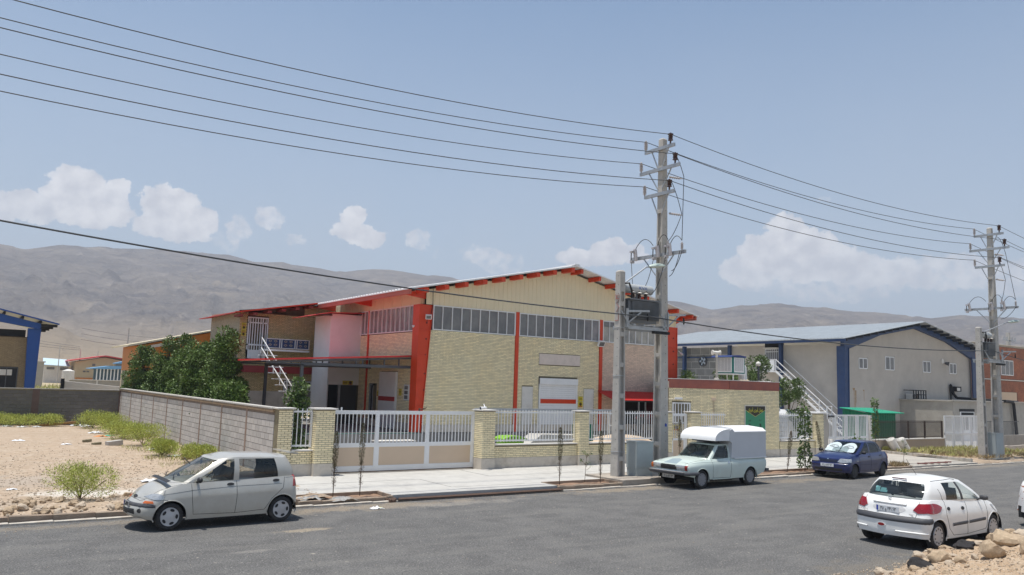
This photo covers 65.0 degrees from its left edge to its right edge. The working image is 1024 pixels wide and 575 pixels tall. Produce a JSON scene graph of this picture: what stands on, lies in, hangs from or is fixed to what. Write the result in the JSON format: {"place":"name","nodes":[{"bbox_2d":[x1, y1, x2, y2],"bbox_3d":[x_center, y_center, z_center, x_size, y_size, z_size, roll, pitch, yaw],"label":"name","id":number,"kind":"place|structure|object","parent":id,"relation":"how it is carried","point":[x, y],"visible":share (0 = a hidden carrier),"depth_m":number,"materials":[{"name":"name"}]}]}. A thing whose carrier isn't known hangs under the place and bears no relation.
{"place":"outdoors","nodes":[
{"label":"outdoors","id":0,"kind":"place"},
{"bbox_2d":[0,423,327,516],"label":"vacant lot","id":1,"kind":"structure","parent":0,"point":[32,436],"depth_m":28.01,"materials":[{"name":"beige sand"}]},
{"bbox_2d":[0,387,120,424],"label":"block back wall","id":2,"kind":"structure","parent":1,"relation":"on","point":[67,404],"depth_m":46.04,"materials":[{"name":"concrete"}]},
{"bbox_2d":[41,459,122,498],"bbox_3d":[-10.229,4.560,19.195,1.628,0.990,1.592,-3,-8,32],"label":"thorn bush","id":3,"kind":"object","parent":1,"relation":"on","point":[72,469],"visible":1,"depth_m":18.98,"materials":[{"name":"green plant"}]},
{"bbox_2d":[90,411,130,430],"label":"thorn bush","id":4,"kind":"object","parent":1,"relation":"on","point":[104,420],"visible":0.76,"depth_m":40.66,"materials":[{"name":"green plant"}]},
{"bbox_2d":[100,420,141,438],"bbox_3d":[-18.212,6.657,37.772,1.704,0.928,1.786,-5,-9,43],"label":"thorn bush","id":5,"kind":"object","parent":1,"relation":"on","point":[112,427],"visible":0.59,"depth_m":37.58,"materials":[{"name":"green plant"}]},
{"bbox_2d":[118,421,172,444],"bbox_3d":[-16.017,6.326,35.051,2.170,1.122,2.045,6,-8,-34],"label":"thorn bush","id":6,"kind":"object","parent":1,"relation":"on","point":[138,428],"visible":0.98,"depth_m":34.77,"materials":[{"name":"green plant"}]},
{"bbox_2d":[74,423,230,474],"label":"dry grass","id":7,"kind":"structure","parent":1,"relation":"on","point":[93,429],"depth_m":31.48,"materials":[{"name":"plant"}]},
{"bbox_2d":[142,437,178,455],"bbox_3d":[-13.399,6.101,30.905,1.433,0.743,1.264,-3,-8,36],"label":"thorn bush","id":8,"kind":"object","parent":1,"relation":"on","point":[162,445],"visible":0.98,"depth_m":30.64,"materials":[{"name":"green plant"}]},
{"bbox_2d":[171,442,218,460],"bbox_3d":[-11.155,5.795,28.479,1.547,0.773,1.598,-1,-7,22],"label":"thorn bush","id":9,"kind":"object","parent":1,"relation":"on","point":[188,452],"visible":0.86,"depth_m":28.20,"materials":[{"name":"green plant"}]},
{"bbox_2d":[303,418,471,473],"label":"yard","id":10,"kind":"structure","parent":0,"point":[396,471],"depth_m":27.52,"materials":[{"name":"concrete"}]},
{"bbox_2d":[116,344,157,414],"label":"dense tree","id":11,"kind":"object","parent":10,"relation":"on","point":[137,377],"visible":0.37,"depth_m":48.77,"materials":[{"name":"green plant"}]},
{"bbox_2d":[111,330,210,389],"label":"orange hall","id":12,"kind":"structure","parent":10,"relation":"on","point":[201,336],"depth_m":55.47,"materials":[{"name":"metal"}]},
{"bbox_2d":[140,334,182,391],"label":"dense tree","id":13,"kind":"object","parent":10,"relation":"on","point":[158,360],"visible":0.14,"depth_m":45.34,"materials":[{"name":"green plant"}]},
{"bbox_2d":[154,332,195,392],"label":"dense tree","id":14,"kind":"object","parent":10,"relation":"on","point":[166,378],"visible":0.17,"depth_m":42.42,"materials":[{"name":"green plant"}]},
{"bbox_2d":[164,340,211,394],"bbox_3d":[-15.695,5.028,40.151,3.155,4.875,3.004,1,-7,9],"label":"dense tree","id":15,"kind":"object","parent":10,"relation":"on","point":[181,363],"visible":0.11,"depth_m":39.95,"materials":[{"name":"green plant"}]},
{"bbox_2d":[174,341,237,396],"bbox_3d":[-14.216,4.834,37.862,3.056,4.685,3.162,-2,-8,30],"label":"dense tree","id":16,"kind":"object","parent":10,"relation":"on","point":[192,379],"visible":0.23,"depth_m":37.14,"materials":[{"name":"green plant"}]},
{"bbox_2d":[189,325,250,413],"bbox_3d":[-12.433,4.234,34.910,2.893,5.283,2.690,3,-7,-7],"label":"dense tree","id":17,"kind":"object","parent":10,"relation":"on","point":[225,347],"visible":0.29,"depth_m":34.63,"materials":[{"name":"green plant"}]},
{"bbox_2d":[209,378,250,402],"bbox_3d":[-11.635,5.184,32.886,1.943,2.957,1.924,6,-8,-34],"label":"bush","id":18,"kind":"object","parent":10,"relation":"on","point":[229,390],"visible":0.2,"depth_m":32.74,"materials":[{"name":"green plant"}]},
{"bbox_2d":[282,376,311,448],"bbox_3d":[-7.376,4.675,27.367,1.180,3.332,1.228,-1,-7,22],"label":"slim tree","id":19,"kind":"object","parent":10,"relation":"on","point":[300,399],"visible":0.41,"depth_m":27.39,"materials":[{"name":"green plant"}]},
{"bbox_2d":[333,407,474,472],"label":"sliding gate","id":20,"kind":"structure","parent":10,"relation":"on","point":[403,456],"depth_m":27.38,"materials":[{"name":"white metal"}]},
{"bbox_2d":[292,264,698,443],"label":"factory hall","id":21,"kind":"structure","parent":10,"relation":"on","point":[468,353],"depth_m":37.88,"materials":[{"name":"beige brick"}]},
{"bbox_2d":[232,355,410,432],"bbox_3d":[-9.721,4.715,37.263,6.700,3.340,9.650,6,-8,-34],"label":"canopy","id":22,"kind":"object","parent":21,"relation":"on","point":[302,369],"visible":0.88,"depth_m":34.85,"materials":[{"name":"metal"}]},
{"bbox_2d":[295,312,364,423],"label":"lift tower","id":23,"kind":"structure","parent":21,"relation":"on","point":[336,334],"depth_m":40.06,"materials":[{"name":"paint"}]},
{"bbox_2d":[338,385,355,423],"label":"sliding door","id":24,"kind":"structure","parent":23,"relation":"in","point":[347,392],"depth_m":40.08,"materials":[{"name":"grey metal"}]},
{"bbox_2d":[378,372,397,428],"bbox_3d":[-5.792,5.207,37.314,0.128,2.580,1.710,6,-8,-34],"label":"side roller door","id":25,"kind":"structure","parent":21,"relation":"in","point":[388,381],"depth_m":37.15,"materials":[{"name":"white paint"}]},
{"bbox_2d":[369,305,413,334],"bbox_3d":[-5.556,1.530,37.683,0.088,1.180,5.190,6,-8,-34],"label":"window","id":26,"kind":"structure","parent":21,"relation":"in","point":[396,319],"depth_m":37.84,"materials":[{"name":"white paint"}]},
{"bbox_2d":[432,305,515,335],"bbox_3d":[-1.664,1.513,36.536,4.420,1.100,0.088,6,-8,-34],"label":"window","id":27,"kind":"structure","parent":21,"relation":"in","point":[444,318],"depth_m":36.49,"materials":[{"name":"grey glass"}]},
{"bbox_2d":[538,378,577,430],"bbox_3d":[2.202,5.658,38.813,2.330,2.500,0.200,6,-8,-34],"label":"roller door","id":28,"kind":"structure","parent":21,"relation":"in","point":[551,393],"depth_m":38.76,"materials":[{"name":"white paint"}]},
{"bbox_2d":[519,313,599,341],"bbox_3d":[2.374,1.972,39.290,4.960,1.100,0.088,6,-8,-34],"label":"window","id":29,"kind":"structure","parent":21,"relation":"in","point":[530,325],"depth_m":39.24,"materials":[{"name":"grey glass"}]},
{"bbox_2d":[598,390,652,432],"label":"awning","id":30,"kind":"object","parent":21,"relation":"attached to","point":[638,397],"visible":0.45,"depth_m":40.45,"materials":[{"name":"red metal"}]},
{"bbox_2d":[603,320,654,345],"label":"window","id":31,"kind":"structure","parent":21,"relation":"in","point":[631,337],"depth_m":41.96,"materials":[{"name":"grey glass"}]},
{"bbox_2d":[668,378,779,457],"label":"guard house","id":32,"kind":"structure","parent":10,"relation":"on","point":[733,397],"depth_m":36.45,"materials":[{"name":"beige brick"}]},
{"bbox_2d":[712,355,746,379],"bbox_3d":[11.108,4.074,40.225,1.869,1.326,1.300,6,-8,-34],"label":"evaporative cooler","id":33,"kind":"object","parent":32,"relation":"on","point":[733,365],"visible":0.91,"depth_m":39.69,"materials":[{"name":"white metal"}]},
{"bbox_2d":[744,405,765,430],"bbox_3d":[11.246,6.321,37.163,1.460,1.710,0.032,6,-8,-34],"label":"sign board","id":34,"kind":"object","parent":32,"relation":"attached to","point":[755,416],"visible":0.44,"depth_m":37.21,"materials":[{"name":"green metal"}]},
{"bbox_2d":[0,463,1023,574],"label":"road","id":35,"kind":"structure","parent":0,"point":[514,534],"depth_m":16.55,"materials":[{"name":"grey asphalt"}]},
{"bbox_2d":[123,448,297,530],"bbox_3d":[-6.516,4.328,17.484,3.503,1.483,1.805,7,-9,-38],"label":"hatchback","id":36,"kind":"object","parent":35,"relation":"on","point":[171,500],"visible":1,"depth_m":17.05,"materials":[{"name":"silver metal"}]},
{"bbox_2d":[398,488,563,501],"bbox_3d":[-0.795,5.869,22.736,5.500,0.105,0.300,6,-8,-34],"label":"drain grating","id":37,"kind":"object","parent":35,"relation":"on","point":[419,498],"visible":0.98,"depth_m":22.49,"materials":[{"name":"metal"}]},
{"bbox_2d":[648,425,768,488],"bbox_3d":[6.725,5.698,27.395,4.434,1.960,1.784,7,-9,-37],"label":"pickup truck","id":38,"kind":"object","parent":35,"relation":"on","point":[717,452],"visible":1,"depth_m":27.03,"materials":[{"name":"white paint"}]},
{"bbox_2d":[811,437,887,478],"bbox_3d":[13.325,6.659,31.744,3.578,1.504,1.910,8,-9,-41],"label":"blue hatchback","id":39,"kind":"object","parent":35,"relation":"on","point":[851,458],"visible":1,"depth_m":31.08,"materials":[{"name":"paint"}]},
{"bbox_2d":[856,459,1001,548],"bbox_3d":[9.471,4.758,18.159,3.837,1.784,1.934,7,-8,-35],"label":"white hatchback","id":40,"kind":"object","parent":35,"relation":"on","point":[930,511],"visible":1,"depth_m":17.25,"materials":[{"name":"paint"}]},
{"bbox_2d":[0,244,1023,362],"bbox_3d":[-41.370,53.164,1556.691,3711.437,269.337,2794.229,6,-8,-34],"label":"hills","id":41,"kind":"structure","parent":0,"point":[144,294],"depth_m":1298.60,"materials":[{"name":"stone"}]},
{"bbox_2d":[0,0,1023,317],"label":"sky","id":42,"kind":"structure","parent":0,"point":[917,106],"materials":[{"name":"blue"}]},
{"bbox_2d":[42,383,1021,463],"bbox_3d":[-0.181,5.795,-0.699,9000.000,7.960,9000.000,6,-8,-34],"label":"ground","id":43,"kind":"structure","parent":0,"point":[47,384],"depth_m":143.92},
{"bbox_2d":[0,308,59,387],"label":"blue framed hall","id":44,"kind":"structure","parent":43,"relation":"on","point":[19,351],"depth_m":55.97,"materials":[{"name":"metal"}]},
{"bbox_2d":[0,367,17,387],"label":"window","id":45,"kind":"structure","parent":44,"relation":"in","point":[8,375],"depth_m":55.73,"materials":[{"name":"black glass"}]},
{"bbox_2d":[42,358,69,382],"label":"distant white building","id":46,"kind":"structure","parent":43,"relation":"on","point":[50,370],"depth_m":178.11,"materials":[{"name":"paint"}]},
{"bbox_2d":[60,378,119,389],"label":"block wall segment","id":47,"kind":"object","parent":43,"relation":"on","point":[64,384],"visible":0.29,"depth_m":63.40,"materials":[{"name":"concrete"}]},
{"bbox_2d":[65,355,121,379],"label":"distant hall","id":48,"kind":"structure","parent":43,"relation":"on","point":[78,367],"depth_m":177.86,"materials":[{"name":"beige brick"}]},
{"bbox_2d":[86,366,121,379],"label":"distant blue shed","id":49,"kind":"structure","parent":43,"relation":"on","point":[102,373],"depth_m":157.78,"materials":[{"name":"white paint"}]},
{"bbox_2d":[119,388,274,469],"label":"block side wall","id":50,"kind":"structure","parent":43,"relation":"on","point":[223,425],"depth_m":31.32,"materials":[{"name":"concrete"}]},
{"bbox_2d":[200,302,332,446],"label":"annex building","id":51,"kind":"structure","parent":43,"relation":"on","point":[283,331],"depth_m":41.66,"materials":[{"name":"brick"}]},
{"bbox_2d":[245,317,268,358],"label":"door","id":52,"kind":"structure","parent":51,"relation":"in","point":[250,354],"depth_m":41.24,"materials":[{"name":"white paint"}]},
{"bbox_2d":[0,445,1023,526],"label":"kerb","id":53,"kind":"structure","parent":43,"relation":"on","point":[19,520],"depth_m":21.49,"materials":[{"name":"grey concrete"}]},
{"bbox_2d":[872,438,945,452],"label":"rendered low wall","id":54,"kind":"structure","parent":43,"relation":"on","point":[921,442],"depth_m":45.72,"materials":[{"name":"white stone"}]},
{"bbox_2d":[872,420,942,438],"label":"rusty railing","id":55,"kind":"object","parent":54,"relation":"on","point":[907,432],"visible":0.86,"depth_m":45.48,"materials":[{"name":"brown metal"}]},
{"bbox_2d":[882,444,1023,457],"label":"weeds","id":56,"kind":"object","parent":43,"relation":"on","point":[956,448],"visible":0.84,"depth_m":43.52,"materials":[{"name":"green plant"}]},
{"bbox_2d":[899,399,1023,440],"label":"grey annex","id":57,"kind":"object","parent":43,"relation":"on","point":[915,411],"visible":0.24,"depth_m":59.59,"materials":[{"name":"white stone"}]},
{"bbox_2d":[969,341,1023,401],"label":"red brick building","id":58,"kind":"structure","parent":43,"relation":"on","point":[1012,378],"depth_m":79.85,"materials":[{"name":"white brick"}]},
{"bbox_2d":[572,410,591,464],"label":"brick pier","id":59,"kind":"structure","parent":0,"point":[581,436],"depth_m":31.23,"materials":[{"name":"beige brick"}]},
{"bbox_2d":[295,456,892,499],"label":"pavement","id":60,"kind":"structure","parent":0,"point":[397,485],"depth_m":24.82,"materials":[{"name":"concrete"}]},
{"bbox_2d":[272,407,296,464],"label":"brick pier","id":61,"kind":"structure","parent":60,"relation":"on","point":[283,426],"depth_m":24.61,"materials":[{"name":"beige brick"}]},
{"bbox_2d":[290,449,312,475],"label":"brick wall","id":62,"kind":"structure","parent":60,"relation":"on","point":[300,462],"depth_m":24.86,"materials":[{"name":"beige brick"}]},
{"bbox_2d":[308,407,338,475],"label":"brick pier","id":63,"kind":"structure","parent":60,"relation":"on","point":[323,429],"depth_m":25.12,"materials":[{"name":"beige brick"}]},
{"bbox_2d":[472,409,498,468],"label":"brick pier","id":64,"kind":"structure","parent":60,"relation":"on","point":[484,441],"depth_m":28.64,"materials":[{"name":"beige brick"}]},
{"bbox_2d":[494,442,577,468],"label":"brick wall","id":65,"kind":"structure","parent":60,"relation":"on","point":[513,455],"depth_m":29.96,"materials":[{"name":"beige brick"}]},
{"bbox_2d":[495,410,574,441],"bbox_3d":[0.846,5.194,30.228,3.880,1.160,0.040,6,-8,-34],"label":"railing","id":66,"kind":"object","parent":65,"relation":"on","point":[537,439],"visible":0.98,"depth_m":30.24,"materials":[{"name":"white metal"}]},
{"bbox_2d":[589,441,626,464],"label":"brick wall","id":67,"kind":"structure","parent":60,"relation":"on","point":[594,447],"depth_m":31.78,"materials":[{"name":"beige brick"}]},
{"bbox_2d":[589,411,652,439],"bbox_3d":[4.498,5.609,32.719,3.840,1.160,0.040,6,-8,-34],"label":"railing","id":68,"kind":"object","parent":67,"relation":"on","point":[610,413],"visible":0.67,"depth_m":32.86,"materials":[{"name":"white metal"}]},
{"bbox_2d":[585,472,689,485],"bbox_3d":[4.476,6.569,27.609,3.530,0.250,1.890,6,-8,-34],"label":"concrete pad","id":69,"kind":"object","parent":60,"relation":"on","point":[630,480],"visible":0.36,"depth_m":26.67,"materials":[{"name":"grey concrete"}]},
{"bbox_2d":[610,270,624,476],"bbox_3d":[3.663,2.929,27.507,0.356,7.100,0.376,6,-8,-34],"label":"utility pole","id":70,"kind":"object","parent":69,"relation":"on","point":[617,464],"visible":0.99,"depth_m":27.38,"materials":[{"name":"concrete"}]},
{"bbox_2d":[626,308,649,326],"bbox_3d":[4.365,1.071,27.840,0.992,0.650,0.086,5,-8,-28],"label":"cable bracket","id":71,"kind":"object","parent":70,"relation":"attached to","point":[627,316],"visible":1,"depth_m":27.70,"materials":[{"name":"metal"}]},
{"bbox_2d":[0,220,647,316],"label":"cable","id":72,"kind":"object","parent":71,"relation":"attached to","point":[297,271],"visible":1,"depth_m":20.78,"materials":[{"name":"grey metal"}]},
{"bbox_2d":[648,316,987,350],"bbox_3d":[14.761,2.311,34.941,24.482,0.373,0.046,7,-8,-34],"label":"cable","id":73,"kind":"object","parent":71,"relation":"attached to","point":[807,339],"visible":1,"depth_m":32.88,"materials":[{"name":"grey metal"}]},
{"bbox_2d":[613,310,669,334],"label":"transformer platform","id":74,"kind":"structure","parent":70,"relation":"attached to","point":[653,329],"depth_m":28.35,"materials":[{"name":"metal"}]},
{"bbox_2d":[625,282,659,324],"bbox_3d":[4.372,0.578,28.428,1.682,1.390,0.840,6,-8,-34],"label":"transformer","id":75,"kind":"object","parent":74,"relation":"on","point":[636,303],"visible":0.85,"depth_m":28.18,"materials":[{"name":"grey metal"}]},
{"bbox_2d":[626,440,653,475],"bbox_3d":[4.397,5.854,27.631,0.810,1.170,0.540,6,-8,-34],"label":"street cabinet","id":76,"kind":"object","parent":69,"relation":"on","point":[639,456],"visible":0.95,"depth_m":27.41,"materials":[{"name":"grey metal"}]},
{"bbox_2d":[630,132,685,472],"bbox_3d":[5.500,0.585,29.369,1.150,12.512,2.720,6,-8,-34],"label":"utility pole","id":77,"kind":"object","parent":69,"relation":"on","point":[660,417],"visible":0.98,"depth_m":29.22,"materials":[{"name":"concrete"}]},
{"bbox_2d":[0,54,640,163],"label":"power line","id":78,"kind":"object","parent":77,"relation":"attached to","point":[293,115],"visible":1,"depth_m":22.77,"materials":[{"name":"grey metal"}]},
{"bbox_2d":[0,91,641,186],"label":"power line","id":79,"kind":"object","parent":77,"relation":"attached to","point":[291,145],"visible":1,"depth_m":22.41,"materials":[{"name":"grey metal"}]},
{"bbox_2d":[0,17,645,142],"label":"power line","id":80,"kind":"object","parent":77,"relation":"attached to","point":[293,85],"visible":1,"depth_m":22.55,"materials":[{"name":"grey metal"}]},
{"bbox_2d":[0,74,668,180],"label":"power line","id":81,"kind":"object","parent":77,"relation":"attached to","point":[303,134],"visible":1,"depth_m":21.21,"materials":[{"name":"grey metal"}]},
{"bbox_2d":[0,27,673,153],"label":"power line","id":82,"kind":"object","parent":77,"relation":"attached to","point":[309,97],"visible":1,"depth_m":21.13,"materials":[{"name":"grey metal"}]},
{"bbox_2d":[14,0,666,133],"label":"power line","id":83,"kind":"object","parent":77,"relation":"attached to","point":[313,72],"visible":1,"depth_m":21.57,"materials":[{"name":"grey metal"}]},
{"bbox_2d":[760,470,807,473],"bbox_3d":[10.475,7.180,31.128,4.180,0.069,0.740,6,-8,-34],"label":"planting bed","id":84,"kind":"object","parent":60,"relation":"on","point":[776,472],"visible":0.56,"depth_m":31.30,"materials":[{"name":"soil"}]},
{"bbox_2d":[796,403,813,468],"bbox_3d":[11.634,5.940,31.962,0.704,2.686,0.768,3,-7,-7],"label":"leafy sapling","id":85,"kind":"object","parent":84,"relation":"on","point":[800,452],"visible":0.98,"depth_m":31.90,"materials":[{"name":"green plant"}]},
{"bbox_2d":[779,439,815,456],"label":"brick wall","id":86,"kind":"structure","parent":60,"relation":"on","point":[783,445],"depth_m":38.61,"materials":[{"name":"beige stone"}]},
{"bbox_2d":[683,411,702,444],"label":"brick pier","id":87,"kind":"structure","parent":0,"point":[693,418],"depth_m":34.78,"materials":[{"name":"beige brick"}]},
{"bbox_2d":[672,413,686,455],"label":"narrow gate","id":88,"kind":"structure","parent":87,"relation":"attached to","point":[675,446],"depth_m":34.44,"materials":[{"name":"white metal"}]},
{"bbox_2d":[808,413,825,453],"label":"brick pier","id":89,"kind":"structure","parent":0,"point":[818,418],"depth_m":39.73,"materials":[{"name":"beige brick"}]},
{"bbox_2d":[800,435,976,446],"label":"yard","id":90,"kind":"structure","parent":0,"point":[974,444],"depth_m":54.52,"materials":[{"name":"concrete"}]},
{"bbox_2d":[745,354,781,406],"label":"dense tree","id":91,"kind":"object","parent":90,"relation":"on","point":[764,362],"visible":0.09,"depth_m":45.09,"materials":[{"name":"green plant"}]},
{"bbox_2d":[779,377,807,439],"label":"dense tree","id":92,"kind":"object","parent":90,"relation":"on","point":[795,393],"visible":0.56,"depth_m":42.82,"materials":[{"name":"green plant"}]},
{"bbox_2d":[677,321,976,436],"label":"render hall","id":93,"kind":"structure","parent":90,"relation":"on","point":[838,376],"depth_m":61.78,"materials":[{"name":"grey paint"}]},
{"bbox_2d":[754,359,841,434],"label":"staircase","id":94,"kind":"structure","parent":93,"relation":"attached to","point":[773,369],"depth_m":59.26,"materials":[{"name":"white metal"}]},
{"bbox_2d":[840,407,903,439],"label":"green shed","id":95,"kind":"structure","parent":90,"relation":"on","point":[889,429],"depth_m":47.46,"materials":[{"name":"metal"}]},
{"bbox_2d":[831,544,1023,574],"bbox_3d":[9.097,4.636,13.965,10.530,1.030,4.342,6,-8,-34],"label":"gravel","id":96,"kind":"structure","parent":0,"point":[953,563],"depth_m":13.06,"materials":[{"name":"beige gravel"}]},
{"bbox_2d":[893,545,1023,574],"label":"rubble mound","id":97,"kind":"object","parent":96,"relation":"on","point":[993,567],"visible":0.52,"depth_m":12.72,"materials":[{"name":"beige stone"}]},
{"bbox_2d":[978,539,1006,558],"bbox_3d":[7.970,4.375,13.357,0.365,0.373,0.488,-16,-29,-2],"label":"rock","id":98,"kind":"object","parent":97,"relation":"on","point":[988,549],"visible":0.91,"depth_m":13.21,"materials":[{"name":"beige stone"}]},
{"bbox_2d":[990,529,1019,546],"bbox_3d":[8.820,4.506,14.299,0.472,0.360,0.603,-11,4,-30],"label":"rock","id":99,"kind":"object","parent":97,"relation":"on","point":[1000,537],"visible":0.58,"depth_m":14.21,"materials":[{"name":"beige stone"}]},
{"bbox_2d":[886,453,977,467],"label":"driveway","id":100,"kind":"structure","parent":0,"point":[913,460],"depth_m":38.72,"materials":[{"name":"concrete"}]},
{"bbox_2d":[828,415,871,443],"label":"double gate","id":101,"kind":"structure","parent":100,"relation":"on","point":[867,422],"depth_m":42.15,"materials":[{"name":"white metal"}]},
{"bbox_2d":[921,452,1023,463],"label":"verge","id":102,"kind":"structure","parent":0,"point":[1007,459],"depth_m":41.57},
{"bbox_2d":[930,449,1023,458],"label":"dry grass","id":103,"kind":"structure","parent":102,"relation":"on","point":[983,455],"depth_m":41.45,"materials":[{"name":"plant"}]},
{"bbox_2d":[975,327,987,458],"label":"utility pole","id":104,"kind":"object","parent":102,"relation":"on","point":[982,421],"visible":0.99,"depth_m":41.62,"materials":[{"name":"concrete"}]},
{"bbox_2d":[965,225,1018,457],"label":"utility pole","id":105,"kind":"object","parent":102,"relation":"on","point":[996,401],"visible":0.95,"depth_m":43.09,"materials":[{"name":"concrete"}]},
{"bbox_2d":[973,351,1004,365],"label":"transformer platform","id":106,"kind":"structure","parent":105,"relation":"attached to","point":[996,361],"depth_m":42.35,"materials":[{"name":"metal"}]},
{"bbox_2d":[982,331,995,358],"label":"transformer","id":107,"kind":"object","parent":106,"relation":"on","point":[988,345],"visible":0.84,"depth_m":42.22,"materials":[{"name":"grey metal"}]},
{"bbox_2d":[987,432,1003,459],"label":"street cabinet","id":108,"kind":"object","parent":102,"relation":"on","point":[995,443],"visible":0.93,"depth_m":41.48,"materials":[{"name":"grey metal"}]},
{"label":"gate pillar","id":109,"kind":"object","parent":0,"visible":0},
{"bbox_2d":[943,415,977,448],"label":"double gate","id":110,"kind":"structure","parent":109,"relation":"attached to","point":[967,424],"depth_m":48.47,"materials":[{"name":"white metal"}]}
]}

